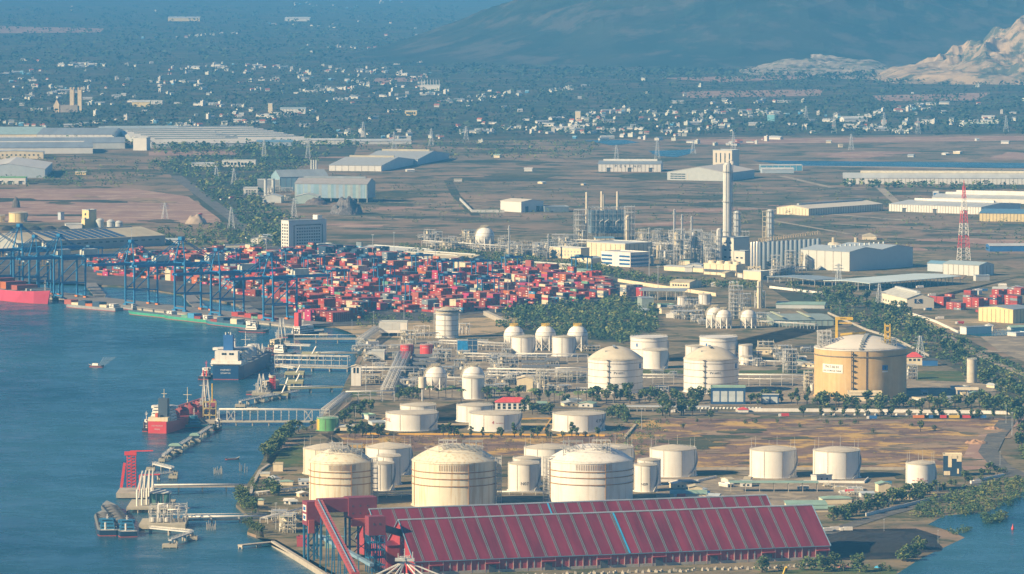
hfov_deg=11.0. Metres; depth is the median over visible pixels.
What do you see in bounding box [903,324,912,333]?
broadleaf tree
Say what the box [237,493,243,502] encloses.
broadleaf tree
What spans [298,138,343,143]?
warehouse
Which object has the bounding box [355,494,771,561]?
bulk shed
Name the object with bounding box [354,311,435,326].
hedge belt
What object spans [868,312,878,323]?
broadleaf tree
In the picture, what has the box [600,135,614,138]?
house
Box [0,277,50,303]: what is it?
container ship
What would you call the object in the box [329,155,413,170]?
warehouse
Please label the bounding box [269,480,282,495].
broadleaf tree
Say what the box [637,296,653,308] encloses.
pump house
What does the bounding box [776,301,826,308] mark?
shed
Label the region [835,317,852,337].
jib crane
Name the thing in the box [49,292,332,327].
wharf
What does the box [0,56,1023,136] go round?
wood
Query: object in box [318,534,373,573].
belt bridge
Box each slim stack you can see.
[507,225,510,253]
[650,255,654,264]
[672,209,675,242]
[680,214,682,238]
[690,216,693,257]
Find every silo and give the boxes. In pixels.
[96,218,103,227]
[106,219,114,226]
[115,220,122,226]
[750,242,752,268]
[753,241,755,269]
[756,241,758,269]
[759,242,761,269]
[762,241,766,268]
[767,241,770,268]
[771,241,775,260]
[776,241,779,261]
[780,240,784,265]
[785,240,788,258]
[789,240,793,263]
[794,239,797,264]
[798,239,802,263]
[803,239,806,247]
[807,239,811,246]
[967,357,976,382]
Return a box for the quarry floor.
[812,74,1023,84]
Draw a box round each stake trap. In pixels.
[206,520,215,530]
[214,466,221,473]
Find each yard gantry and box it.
[82,245,103,265]
[220,248,240,259]
[255,254,277,268]
[281,248,302,263]
[303,254,325,272]
[326,267,349,284]
[356,254,379,265]
[372,264,395,277]
[378,274,402,291]
[404,281,428,299]
[410,252,432,270]
[436,258,459,271]
[438,271,461,285]
[470,258,493,274]
[476,275,499,291]
[500,254,522,268]
[570,254,592,270]
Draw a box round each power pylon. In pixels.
[159,203,167,218]
[228,207,234,227]
[231,168,237,183]
[260,140,266,156]
[290,198,296,217]
[305,138,310,160]
[391,132,396,148]
[427,128,433,145]
[613,146,620,158]
[653,140,660,158]
[690,140,695,153]
[730,132,736,148]
[831,113,836,132]
[833,264,843,285]
[847,134,854,149]
[873,283,883,302]
[881,112,886,125]
[914,118,921,133]
[914,335,927,357]
[1003,116,1008,131]
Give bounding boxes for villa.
[495,397,529,409]
[862,233,876,239]
[907,352,922,364]
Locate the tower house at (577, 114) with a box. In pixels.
[575,111,580,121]
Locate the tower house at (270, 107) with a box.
[268,103,272,112]
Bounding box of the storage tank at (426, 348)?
[420,343,433,353]
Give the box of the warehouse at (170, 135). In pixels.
[121,128,245,147]
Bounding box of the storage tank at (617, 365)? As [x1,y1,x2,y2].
[588,345,642,393]
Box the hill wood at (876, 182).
[840,178,1019,189]
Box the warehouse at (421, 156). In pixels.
[370,149,448,164]
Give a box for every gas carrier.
[148,385,215,433]
[210,331,271,379]
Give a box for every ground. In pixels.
[0,134,1023,573]
[256,276,1023,573]
[336,316,527,337]
[417,230,1023,286]
[826,528,940,559]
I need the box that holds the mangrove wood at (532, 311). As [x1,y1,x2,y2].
[495,292,659,342]
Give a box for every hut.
[75,171,86,174]
[258,498,264,504]
[260,472,270,476]
[273,462,283,470]
[279,480,293,484]
[339,424,354,430]
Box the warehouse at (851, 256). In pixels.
[800,242,912,270]
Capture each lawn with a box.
[266,444,303,466]
[348,391,376,396]
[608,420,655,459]
[643,370,683,373]
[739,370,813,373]
[761,567,896,573]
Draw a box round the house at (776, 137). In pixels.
[769,136,782,139]
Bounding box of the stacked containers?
[87,242,1023,320]
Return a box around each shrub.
[795,560,805,569]
[839,561,848,570]
[862,563,869,571]
[878,562,885,570]
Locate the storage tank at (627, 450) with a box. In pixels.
[603,437,634,473]
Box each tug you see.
[142,411,147,431]
[185,409,209,427]
[198,364,212,379]
[213,418,221,430]
[238,317,268,332]
[246,373,287,394]
[268,335,289,350]
[272,338,295,354]
[279,312,323,337]
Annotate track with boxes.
[333,215,438,220]
[370,201,570,208]
[497,176,718,184]
[518,160,587,162]
[638,199,762,207]
[641,188,717,191]
[780,176,835,187]
[834,223,1023,235]
[873,184,898,202]
[896,316,1023,375]
[962,419,1023,469]
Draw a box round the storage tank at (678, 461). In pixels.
[649,435,697,477]
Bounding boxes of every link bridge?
[86,283,105,296]
[182,295,204,307]
[238,305,261,313]
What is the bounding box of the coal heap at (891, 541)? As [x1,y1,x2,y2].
[827,531,942,552]
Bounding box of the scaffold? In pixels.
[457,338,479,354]
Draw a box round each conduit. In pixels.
[483,311,511,325]
[495,297,636,311]
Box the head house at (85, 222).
[81,218,89,227]
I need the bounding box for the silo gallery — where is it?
[758,230,818,241]
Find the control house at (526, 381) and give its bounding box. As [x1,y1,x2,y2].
[516,375,533,391]
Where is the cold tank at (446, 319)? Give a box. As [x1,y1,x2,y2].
[434,303,459,337]
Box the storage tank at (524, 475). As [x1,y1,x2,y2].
[507,460,540,490]
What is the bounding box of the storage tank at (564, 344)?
[551,335,576,356]
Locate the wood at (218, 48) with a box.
[0,4,461,62]
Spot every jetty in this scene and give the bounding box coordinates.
[154,483,246,491]
[182,513,267,522]
[219,408,319,425]
[238,541,270,548]
[274,354,349,371]
[288,385,343,392]
[294,334,361,342]
[316,351,356,357]
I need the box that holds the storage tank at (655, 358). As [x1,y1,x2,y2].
[642,348,668,368]
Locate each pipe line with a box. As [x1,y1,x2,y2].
[363,433,604,435]
[522,418,551,429]
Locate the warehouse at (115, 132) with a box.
[37,128,123,136]
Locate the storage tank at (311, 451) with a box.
[302,441,348,474]
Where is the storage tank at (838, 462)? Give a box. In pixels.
[813,440,860,478]
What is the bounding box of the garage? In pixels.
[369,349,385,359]
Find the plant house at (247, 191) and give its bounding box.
[243,187,257,195]
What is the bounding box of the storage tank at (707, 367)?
[683,345,738,393]
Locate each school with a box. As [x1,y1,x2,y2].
[151,100,162,103]
[840,116,867,121]
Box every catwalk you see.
[143,470,172,479]
[149,525,189,535]
[152,462,173,471]
[162,447,173,457]
[168,530,193,542]
[179,437,192,448]
[197,424,212,437]
[239,392,274,403]
[260,389,298,399]
[267,363,294,370]
[283,343,310,349]
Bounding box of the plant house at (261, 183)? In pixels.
[257,179,279,190]
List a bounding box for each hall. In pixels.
[132,100,150,106]
[168,17,200,20]
[271,169,327,190]
[280,107,306,113]
[285,17,310,20]
[294,176,374,201]
[405,110,416,115]
[500,198,542,211]
[586,240,651,256]
[667,163,754,180]
[942,260,993,275]
[959,122,998,126]
[978,304,1023,322]
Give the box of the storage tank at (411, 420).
[384,409,438,431]
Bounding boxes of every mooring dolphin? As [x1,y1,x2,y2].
[146,466,154,470]
[158,457,165,461]
[162,542,177,547]
[167,443,182,452]
[168,474,177,478]
[187,534,197,540]
[188,433,200,442]
[235,403,245,407]
[256,398,264,402]
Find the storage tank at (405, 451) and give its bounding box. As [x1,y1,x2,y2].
[365,434,412,475]
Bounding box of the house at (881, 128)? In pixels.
[874,127,890,130]
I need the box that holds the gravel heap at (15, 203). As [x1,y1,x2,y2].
[12,196,19,207]
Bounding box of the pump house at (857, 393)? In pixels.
[847,390,881,400]
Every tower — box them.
[58,212,63,219]
[82,209,96,227]
[116,450,152,497]
[201,383,222,423]
[265,347,273,362]
[269,375,275,389]
[365,515,401,572]
[418,376,425,400]
[703,260,745,275]
[713,149,739,165]
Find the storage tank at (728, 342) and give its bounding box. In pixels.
[699,334,737,355]
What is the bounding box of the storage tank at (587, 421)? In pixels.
[551,409,605,431]
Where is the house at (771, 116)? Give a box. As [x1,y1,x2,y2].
[767,114,774,121]
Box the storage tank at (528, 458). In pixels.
[513,455,541,484]
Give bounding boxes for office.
[222,160,256,166]
[601,250,649,266]
[710,385,745,403]
[761,392,778,403]
[943,453,961,475]
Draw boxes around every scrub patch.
[0,198,36,201]
[27,179,50,182]
[28,214,81,215]
[29,181,74,182]
[36,200,127,202]
[49,183,72,184]
[49,202,73,204]
[73,195,100,197]
[75,181,135,184]
[87,169,173,171]
[111,198,176,202]
[123,160,168,162]
[137,219,179,222]
[289,197,412,199]
[299,154,348,158]
[308,157,343,157]
[326,223,382,226]
[330,512,343,516]
[362,200,414,206]
[374,206,423,209]
[375,191,433,198]
[380,216,478,218]
[430,160,522,162]
[431,143,535,147]
[436,197,499,203]
[446,174,551,180]
[454,147,515,149]
[460,149,560,153]
[468,177,561,181]
[491,154,558,157]
[494,230,539,233]
[516,159,553,165]
[531,415,550,419]
[596,153,631,155]
[599,156,706,161]
[603,173,666,179]
[605,204,687,205]
[613,194,722,198]
[631,221,689,225]
[634,447,719,451]
[646,436,671,439]
[660,438,725,442]
[664,208,757,211]
[668,340,699,341]
[668,366,683,367]
[669,442,727,448]
[673,435,750,439]
[689,202,796,206]
[692,430,730,434]
[716,428,766,433]
[722,435,772,440]
[734,471,749,474]
[740,414,760,419]
[741,219,765,222]
[762,436,814,438]
[771,381,797,385]
[776,365,801,369]
[778,425,823,430]
[786,189,810,191]
[794,345,815,346]
[797,462,870,464]
[799,224,872,229]
[801,403,824,406]
[806,421,903,424]
[816,417,866,419]
[817,151,922,157]
[822,192,945,194]
[824,194,856,196]
[833,321,860,325]
[836,282,890,284]
[837,309,870,311]
[845,276,873,278]
[851,187,875,189]
[860,430,901,433]
[861,460,905,464]
[862,199,903,204]
[875,444,924,448]
[875,444,965,447]
[876,241,968,244]
[876,447,945,449]
[880,184,937,186]
[893,436,1009,439]
[893,474,905,478]
[913,247,927,250]
[916,238,1023,243]
[917,441,965,443]
[919,185,1023,189]
[919,457,973,458]
[922,233,1021,235]
[934,458,984,459]
[939,427,1004,434]
[950,274,965,278]
[951,350,1007,351]
[959,238,1023,241]
[962,459,986,465]
[982,189,1023,190]
[990,152,1023,159]
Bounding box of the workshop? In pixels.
[191,162,216,166]
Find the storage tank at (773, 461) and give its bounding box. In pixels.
[748,438,797,478]
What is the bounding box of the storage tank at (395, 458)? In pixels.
[376,453,401,484]
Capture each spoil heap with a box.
[965,439,986,443]
[984,426,999,429]
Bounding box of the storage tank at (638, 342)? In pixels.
[630,334,668,356]
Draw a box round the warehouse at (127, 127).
[98,125,179,136]
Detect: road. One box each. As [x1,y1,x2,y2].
[171,176,278,247]
[349,227,600,235]
[353,302,608,324]
[444,180,480,215]
[493,404,1023,417]
[716,204,901,219]
[751,164,1023,169]
[762,279,1016,307]
[774,220,956,241]
[825,474,1014,533]
[978,420,1023,476]
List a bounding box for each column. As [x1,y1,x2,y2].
[625,215,630,240]
[715,228,722,261]
[722,160,732,236]
[733,211,741,235]
[762,209,774,242]
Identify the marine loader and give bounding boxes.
[136,471,142,505]
[141,470,146,504]
[146,469,149,504]
[151,468,153,490]
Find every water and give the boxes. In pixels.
[0,282,362,573]
[585,140,638,144]
[649,148,695,156]
[753,160,1023,167]
[897,492,1023,573]
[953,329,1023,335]
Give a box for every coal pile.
[2,226,13,229]
[29,226,41,229]
[44,226,56,229]
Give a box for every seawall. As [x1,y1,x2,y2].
[249,464,269,494]
[271,541,326,573]
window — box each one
[713,391,718,401]
[721,391,726,401]
[729,391,734,401]
[737,391,742,401]
[763,397,768,402]
[771,397,776,402]
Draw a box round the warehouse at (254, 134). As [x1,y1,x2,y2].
[171,126,303,143]
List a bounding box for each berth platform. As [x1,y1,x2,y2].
[126,499,175,512]
[139,501,188,529]
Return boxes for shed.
[65,223,81,228]
[165,238,180,243]
[224,243,250,248]
[251,237,265,243]
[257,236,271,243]
[262,193,283,202]
[268,475,281,482]
[283,498,295,503]
[288,499,297,504]
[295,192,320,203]
[296,490,308,496]
[298,478,308,484]
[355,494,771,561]
[359,244,445,251]
[361,413,375,419]
[362,339,375,343]
[366,340,378,346]
[368,420,385,424]
[388,504,830,573]
[406,250,485,261]
[520,261,582,269]
[536,401,546,405]
[560,400,577,405]
[565,398,581,404]
[566,268,598,271]
[577,256,600,263]
[578,400,597,406]
[657,303,674,307]
[659,307,671,313]
[665,311,677,317]
[668,480,685,488]
[670,279,701,287]
[670,490,706,497]
[678,259,693,264]
[684,265,693,271]
[687,262,702,265]
[687,483,702,489]
[706,493,721,495]
[711,282,722,286]
[718,482,733,486]
[720,477,734,481]
[721,271,734,276]
[740,483,751,486]
[743,476,752,479]
[756,347,771,354]
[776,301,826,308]
[784,500,827,505]
[795,356,806,359]
[801,362,813,366]
[811,473,831,480]
[813,505,834,511]
[819,496,851,503]
[858,491,874,496]
[874,480,890,491]
[907,490,924,499]
[912,396,936,400]
[920,389,927,394]
[922,358,937,365]
[950,385,970,389]
[973,274,989,280]
[986,243,1023,251]
[986,383,996,387]
[992,286,1007,288]
[1007,325,1023,329]
[1007,331,1023,335]
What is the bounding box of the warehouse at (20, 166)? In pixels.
[0,157,52,177]
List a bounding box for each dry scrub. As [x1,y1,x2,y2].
[0,155,170,186]
[332,173,599,222]
[346,433,624,451]
[606,419,669,455]
[637,169,1023,256]
[662,421,951,463]
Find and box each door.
[430,564,443,573]
[486,562,499,572]
[542,560,555,569]
[598,558,611,567]
[653,556,666,565]
[708,554,721,563]
[762,551,775,560]
[816,549,828,558]
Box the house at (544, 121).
[535,120,548,123]
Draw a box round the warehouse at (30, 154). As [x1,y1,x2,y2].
[0,150,44,158]
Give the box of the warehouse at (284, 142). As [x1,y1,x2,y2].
[256,140,292,145]
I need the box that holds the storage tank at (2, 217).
[0,214,5,221]
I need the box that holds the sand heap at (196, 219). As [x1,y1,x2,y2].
[185,214,206,223]
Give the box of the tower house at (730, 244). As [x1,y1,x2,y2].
[722,236,748,261]
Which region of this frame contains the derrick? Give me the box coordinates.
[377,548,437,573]
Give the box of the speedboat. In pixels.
[88,363,103,366]
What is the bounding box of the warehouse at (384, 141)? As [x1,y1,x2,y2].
[345,139,411,143]
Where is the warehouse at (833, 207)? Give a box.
[776,199,882,215]
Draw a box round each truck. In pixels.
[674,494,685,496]
[779,413,788,416]
[797,485,808,489]
[823,527,832,531]
[840,527,852,530]
[867,416,876,418]
[970,480,981,483]
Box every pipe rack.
[253,486,308,495]
[260,507,301,523]
[320,391,351,416]
[345,390,394,401]
[356,325,379,342]
[361,367,423,376]
[375,491,411,497]
[380,351,409,395]
[412,332,438,339]
[422,240,506,250]
[424,376,496,385]
[438,340,510,351]
[463,352,514,357]
[487,368,587,377]
[497,491,545,494]
[515,353,588,362]
[555,367,587,371]
[558,239,678,246]
[630,240,715,254]
[643,374,683,383]
[738,360,812,365]
[738,374,813,385]
[758,320,817,328]
[769,266,806,275]
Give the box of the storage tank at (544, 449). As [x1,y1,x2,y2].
[524,434,568,475]
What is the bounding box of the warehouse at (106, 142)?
[0,136,124,148]
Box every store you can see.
[296,535,306,546]
[664,265,702,271]
[759,164,801,170]
[760,167,793,172]
[960,325,991,334]
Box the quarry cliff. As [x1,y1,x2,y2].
[871,15,1023,83]
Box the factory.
[763,311,833,325]
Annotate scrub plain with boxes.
[0,0,1023,159]
[492,300,655,342]
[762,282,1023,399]
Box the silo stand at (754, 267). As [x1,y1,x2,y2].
[748,266,760,269]
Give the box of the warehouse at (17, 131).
[0,127,46,136]
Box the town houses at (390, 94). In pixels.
[0,0,1023,120]
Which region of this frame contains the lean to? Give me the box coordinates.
[927,260,945,271]
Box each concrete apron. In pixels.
[349,340,996,405]
[656,478,899,507]
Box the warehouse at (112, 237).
[0,226,164,252]
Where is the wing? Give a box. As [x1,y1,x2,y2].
[734,250,749,265]
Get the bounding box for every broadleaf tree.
[234,489,242,499]
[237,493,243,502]
[240,494,251,508]
[246,500,256,514]
[249,496,257,507]
[257,444,268,455]
[257,524,264,534]
[259,476,274,492]
[264,446,272,458]
[268,480,279,494]
[269,444,276,455]
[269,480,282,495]
[274,431,285,443]
[274,434,284,449]
[278,427,288,433]
[279,426,289,439]
[287,419,297,429]
[295,420,302,431]
[309,420,315,429]
[338,410,347,422]
[344,406,352,418]
[345,420,353,436]
[351,403,360,416]
[351,424,360,438]
[357,405,366,414]
[359,398,367,405]
[360,420,366,437]
[366,399,374,412]
[366,424,373,435]
[375,423,380,436]
[379,424,384,434]
[395,391,402,399]
[402,389,411,397]
[406,386,415,398]
[414,388,420,399]
[441,424,446,435]
[445,422,452,436]
[451,426,459,436]
[468,426,473,436]
[481,385,491,400]
[503,386,512,396]
[511,422,517,436]
[513,385,524,396]
[520,398,529,411]
[527,402,534,414]
[530,428,537,438]
[532,389,541,400]
[534,403,540,411]
[534,425,542,436]
[540,406,546,412]
[544,390,550,396]
[545,402,554,415]
[562,394,569,400]
[568,422,575,436]
[572,427,578,435]
[588,387,597,400]
[592,386,603,401]
[593,394,601,401]
[594,427,600,436]
[601,388,611,402]
[606,383,618,401]
[606,407,614,416]
[610,404,621,418]
[617,387,625,399]
[617,403,627,412]
[619,407,630,422]
[621,382,633,399]
[623,390,635,403]
[636,390,643,402]
[643,389,653,402]
[649,385,659,400]
[656,398,668,415]
[660,392,669,399]
[662,405,669,417]
[664,400,675,416]
[672,389,680,398]
[675,404,684,415]
[676,392,687,400]
[677,398,687,415]
[686,386,698,399]
[686,399,698,415]
[690,391,700,402]
[696,386,706,400]
[707,388,710,401]
[707,410,714,416]
[747,393,754,404]
[754,393,761,404]
[754,554,769,571]
[761,388,771,393]
[774,389,781,397]
[788,392,794,403]
[792,387,800,403]
[798,406,805,416]
[802,555,816,570]
[803,386,810,403]
[811,392,821,404]
[815,553,831,571]
[818,405,823,414]
[820,391,832,406]
[821,286,830,293]
[826,506,838,518]
[827,294,836,302]
[827,506,838,520]
[827,551,841,569]
[830,391,841,406]
[830,406,837,416]
[831,283,841,290]
[836,290,844,299]
[837,285,844,290]
[839,504,851,519]
[840,394,850,406]
[840,508,851,519]
[841,403,847,416]
[842,282,851,289]
[846,285,856,299]
[847,502,858,515]
[847,552,865,571]
[849,395,859,407]
[850,297,860,305]
[853,499,863,511]
[854,405,860,417]
[861,290,870,299]
[861,389,872,404]
[861,404,870,414]
[862,493,876,509]
[862,500,874,511]
[863,300,870,310]
[866,398,873,404]
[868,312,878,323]
[871,302,882,310]
[873,391,889,405]
[873,394,885,404]
[873,493,887,509]
[875,403,884,416]
[878,491,892,508]
[879,302,885,312]
[884,304,893,310]
[884,312,897,323]
[886,407,894,416]
[887,488,897,503]
[888,316,902,328]
[888,397,898,407]
[889,300,897,310]
[891,311,900,316]
[893,392,907,406]
[895,492,901,498]
[897,487,907,500]
[898,300,912,313]
[898,393,908,405]
[898,546,912,561]
[900,483,912,499]
[901,543,911,552]
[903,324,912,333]
[906,399,913,407]
[907,546,917,557]
[908,315,919,322]
[909,487,920,499]
[910,320,921,330]
[911,479,927,489]
[912,400,920,408]
[912,535,927,548]
[912,542,920,554]
[916,483,925,489]
[917,420,923,431]
[917,487,930,498]
[918,325,927,336]
[918,398,925,407]
[921,322,932,331]
[924,329,935,339]
[926,394,932,407]
[928,483,933,490]
[930,405,935,414]
[931,397,940,407]
[932,480,940,491]
[934,327,944,340]
[935,392,947,406]
[937,408,944,414]
[938,338,947,350]
[941,397,953,408]
[950,342,958,349]
[951,394,959,403]
[952,348,964,360]
[956,340,964,348]
[957,337,967,347]
[959,346,966,357]
[961,470,969,480]
[963,394,974,406]
[966,394,976,407]
[972,388,984,407]
[974,409,982,419]
[977,368,989,383]
[977,392,991,409]
[978,468,985,477]
[980,396,991,409]
[982,364,998,379]
[984,462,993,474]
[988,394,1001,410]
[991,405,995,418]
[993,465,1000,474]
[995,379,1005,390]
[997,391,1009,410]
[999,395,1017,414]
[1004,377,1015,386]
[1008,406,1020,423]
[1009,382,1017,391]
[1009,407,1023,430]
[1010,396,1021,408]
[1014,387,1023,398]
[1014,431,1023,444]
[1015,384,1023,397]
[1016,423,1023,437]
[1016,443,1023,450]
[1017,398,1023,404]
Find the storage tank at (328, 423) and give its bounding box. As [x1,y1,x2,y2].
[316,415,339,430]
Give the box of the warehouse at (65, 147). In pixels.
[0,141,92,153]
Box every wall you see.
[379,323,399,329]
[459,198,504,211]
[618,279,716,295]
[661,475,716,481]
[696,467,904,469]
[736,408,1023,414]
[769,286,822,293]
[803,477,868,482]
[828,312,928,356]
[865,497,929,515]
[908,313,958,332]
[975,473,1004,479]
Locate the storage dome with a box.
[825,237,840,244]
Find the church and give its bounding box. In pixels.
[54,87,82,111]
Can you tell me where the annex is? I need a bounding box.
[316,243,333,244]
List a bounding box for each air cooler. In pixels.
[411,358,436,362]
[412,354,436,357]
[412,362,437,366]
[521,360,546,364]
[522,355,545,359]
[522,365,546,370]
[544,358,559,363]
[544,364,559,368]
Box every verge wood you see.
[152,132,361,153]
[152,143,329,244]
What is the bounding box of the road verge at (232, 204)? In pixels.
[155,148,323,246]
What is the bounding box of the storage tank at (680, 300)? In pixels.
[677,296,686,304]
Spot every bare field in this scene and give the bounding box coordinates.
[0,26,103,32]
[0,175,175,187]
[0,188,221,223]
[149,150,239,155]
[373,77,422,82]
[667,75,808,81]
[681,89,822,97]
[684,136,1023,143]
[875,92,989,100]
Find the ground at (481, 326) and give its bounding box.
[336,316,527,337]
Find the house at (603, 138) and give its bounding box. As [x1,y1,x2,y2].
[598,137,608,139]
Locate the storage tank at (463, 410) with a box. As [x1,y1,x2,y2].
[455,402,492,422]
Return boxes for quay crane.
[0,224,83,288]
[0,233,42,280]
[0,235,75,294]
[16,234,117,298]
[87,240,189,305]
[131,236,247,311]
[172,248,276,315]
[224,252,329,321]
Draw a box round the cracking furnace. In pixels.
[585,191,625,238]
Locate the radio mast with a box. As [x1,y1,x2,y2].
[957,186,970,260]
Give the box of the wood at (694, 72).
[437,62,1022,83]
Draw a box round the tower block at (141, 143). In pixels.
[133,137,150,150]
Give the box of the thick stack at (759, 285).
[756,280,762,307]
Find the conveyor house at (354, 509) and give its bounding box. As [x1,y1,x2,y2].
[302,495,376,560]
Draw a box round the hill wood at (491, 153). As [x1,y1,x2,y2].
[353,137,598,159]
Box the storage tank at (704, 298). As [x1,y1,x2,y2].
[698,293,711,304]
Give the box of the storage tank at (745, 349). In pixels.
[738,343,752,361]
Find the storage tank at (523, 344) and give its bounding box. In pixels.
[511,335,535,355]
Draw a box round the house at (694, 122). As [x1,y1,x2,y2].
[690,121,700,124]
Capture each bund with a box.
[438,423,468,424]
[521,423,551,424]
[605,423,637,438]
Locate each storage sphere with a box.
[423,363,446,389]
[460,363,484,387]
[474,225,493,248]
[504,323,523,350]
[535,323,555,350]
[567,323,587,351]
[705,304,722,327]
[714,307,731,328]
[739,307,756,327]
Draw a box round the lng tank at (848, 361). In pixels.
[813,323,907,398]
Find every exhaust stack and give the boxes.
[264,179,266,195]
[271,179,274,192]
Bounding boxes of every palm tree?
[426,386,434,399]
[581,391,591,400]
[588,389,597,400]
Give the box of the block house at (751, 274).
[743,269,768,279]
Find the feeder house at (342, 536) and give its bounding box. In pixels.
[325,535,343,547]
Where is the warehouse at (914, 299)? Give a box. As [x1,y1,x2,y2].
[881,286,933,308]
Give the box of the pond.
[916,371,965,381]
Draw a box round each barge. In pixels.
[64,299,122,310]
[94,510,117,535]
[101,500,136,536]
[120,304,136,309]
[128,310,176,317]
[164,313,213,322]
[206,317,259,328]
[227,311,278,319]
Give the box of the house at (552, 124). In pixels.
[538,122,554,125]
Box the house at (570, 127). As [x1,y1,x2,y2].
[560,126,575,128]
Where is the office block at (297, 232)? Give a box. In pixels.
[281,215,326,246]
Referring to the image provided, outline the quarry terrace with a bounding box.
[739,54,892,74]
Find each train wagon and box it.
[913,415,928,418]
[929,415,939,418]
[947,415,960,418]
[960,415,973,418]
[972,415,985,418]
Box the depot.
[0,176,26,183]
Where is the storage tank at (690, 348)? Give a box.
[685,344,703,355]
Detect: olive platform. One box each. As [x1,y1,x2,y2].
[272,385,288,398]
[278,378,290,390]
[284,365,304,377]
[285,373,303,385]
[301,346,319,358]
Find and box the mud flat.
[980,336,1023,360]
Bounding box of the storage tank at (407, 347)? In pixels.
[400,343,413,358]
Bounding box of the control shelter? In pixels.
[149,489,171,503]
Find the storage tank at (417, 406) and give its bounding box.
[400,402,436,410]
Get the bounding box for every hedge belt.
[157,219,280,247]
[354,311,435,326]
[399,242,756,288]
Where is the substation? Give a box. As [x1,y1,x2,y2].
[549,245,589,258]
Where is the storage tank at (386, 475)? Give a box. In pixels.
[375,460,395,490]
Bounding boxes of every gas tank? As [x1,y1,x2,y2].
[308,440,377,503]
[411,437,501,506]
[543,439,633,501]
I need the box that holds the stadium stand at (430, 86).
[420,80,440,89]
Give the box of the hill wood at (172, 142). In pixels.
[66,135,218,148]
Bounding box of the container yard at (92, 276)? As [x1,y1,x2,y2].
[0,247,643,325]
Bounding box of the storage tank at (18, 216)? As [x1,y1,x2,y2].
[8,211,27,221]
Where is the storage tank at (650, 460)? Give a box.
[637,457,661,485]
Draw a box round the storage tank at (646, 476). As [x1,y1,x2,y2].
[633,462,658,491]
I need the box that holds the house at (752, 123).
[748,122,761,125]
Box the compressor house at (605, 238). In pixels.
[594,236,614,239]
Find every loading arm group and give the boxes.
[198,380,214,417]
[251,344,267,365]
[252,374,270,394]
[275,318,290,342]
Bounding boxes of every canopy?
[612,405,709,410]
[639,288,690,300]
[729,480,818,491]
[766,275,842,285]
[823,273,960,290]
[955,387,978,395]
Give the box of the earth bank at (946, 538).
[853,522,964,559]
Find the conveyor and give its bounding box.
[315,499,359,573]
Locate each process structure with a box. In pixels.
[267,186,273,194]
[268,186,280,192]
[270,507,286,517]
[279,512,294,531]
[281,187,294,191]
[281,521,298,532]
[284,194,290,199]
[284,512,298,519]
[352,344,363,351]
[356,344,370,349]
[361,368,375,372]
[361,374,379,382]
[363,353,373,357]
[364,347,373,352]
[364,356,379,361]
[372,362,389,366]
[374,345,386,350]
[377,364,385,368]
[389,344,399,348]
[390,351,400,359]
[398,328,417,343]
[400,379,415,388]
[405,339,412,343]
[408,373,417,378]
[416,234,431,239]
[417,368,425,376]
[419,359,426,366]
[423,229,436,241]
[427,340,443,347]
[428,242,459,247]
[431,347,451,360]
[432,231,442,240]
[438,237,454,249]
[440,366,457,376]
[441,241,457,249]
[453,359,466,369]
[458,236,464,242]
[458,350,469,360]
[459,230,473,242]
[464,229,474,239]
[466,233,475,242]
[471,242,481,252]
[478,339,487,346]
[484,384,495,393]
[486,369,503,378]
[487,353,500,363]
[492,383,507,391]
[496,366,509,374]
[497,354,518,373]
[498,242,506,251]
[500,235,510,246]
[501,348,511,354]
[501,377,515,384]
[503,372,516,384]
[506,246,522,255]
[507,240,515,253]
[514,244,541,254]
[520,240,531,246]
[522,249,532,255]
[529,375,546,383]
[532,242,542,256]
[535,252,546,258]
[535,369,548,392]
[538,373,550,381]
[540,239,555,245]
[544,241,553,249]
[545,383,555,389]
[552,234,566,241]
[556,371,572,380]
[556,384,570,390]
[563,235,577,245]
[567,234,577,244]
[572,209,587,239]
[576,387,586,390]
[583,345,599,350]
[624,205,636,239]
[635,232,649,241]
[638,228,646,240]
[650,369,664,373]
[652,230,660,243]
[653,385,668,391]
[654,242,670,253]
[655,228,663,240]
[656,242,666,258]
[658,250,674,264]
[667,303,683,309]
[668,230,672,242]
[673,228,683,264]
[673,309,701,318]
[681,311,694,319]
[682,239,691,258]
[684,299,698,307]
[690,229,702,263]
[691,314,702,321]
[693,245,701,262]
[694,304,702,309]
[696,319,705,324]
[700,232,712,255]
[701,234,715,247]
[704,244,710,261]
[705,247,715,262]
[728,285,742,318]
[740,293,751,309]
[752,357,764,366]
[753,351,762,359]
[754,291,764,307]
[755,312,764,322]
[757,340,773,349]
[768,347,778,354]
[771,254,780,275]
[775,344,791,351]
[776,350,781,359]
[781,265,794,274]
[781,348,796,372]
[785,250,795,270]
[797,252,802,268]
[800,347,811,351]
[801,371,813,390]
[822,481,832,486]
[832,484,845,488]
[847,486,865,490]
[847,491,858,494]
[907,364,916,378]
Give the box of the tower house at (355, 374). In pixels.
[350,364,361,385]
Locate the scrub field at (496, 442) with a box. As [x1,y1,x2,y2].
[337,434,611,455]
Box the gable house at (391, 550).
[382,540,399,569]
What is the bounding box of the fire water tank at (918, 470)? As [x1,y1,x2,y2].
[905,450,936,491]
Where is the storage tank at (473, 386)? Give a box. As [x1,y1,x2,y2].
[462,375,484,398]
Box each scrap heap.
[304,197,327,204]
[330,196,362,214]
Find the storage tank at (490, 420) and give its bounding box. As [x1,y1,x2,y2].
[468,409,521,431]
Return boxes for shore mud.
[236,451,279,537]
[327,359,362,414]
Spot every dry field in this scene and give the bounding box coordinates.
[624,418,1006,468]
[912,316,1023,366]
[926,319,988,331]
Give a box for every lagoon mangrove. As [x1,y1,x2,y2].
[910,475,1023,518]
[946,524,972,534]
[979,509,1008,523]
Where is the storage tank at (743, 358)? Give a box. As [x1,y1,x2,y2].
[739,355,753,364]
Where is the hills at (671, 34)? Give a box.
[302,0,1023,71]

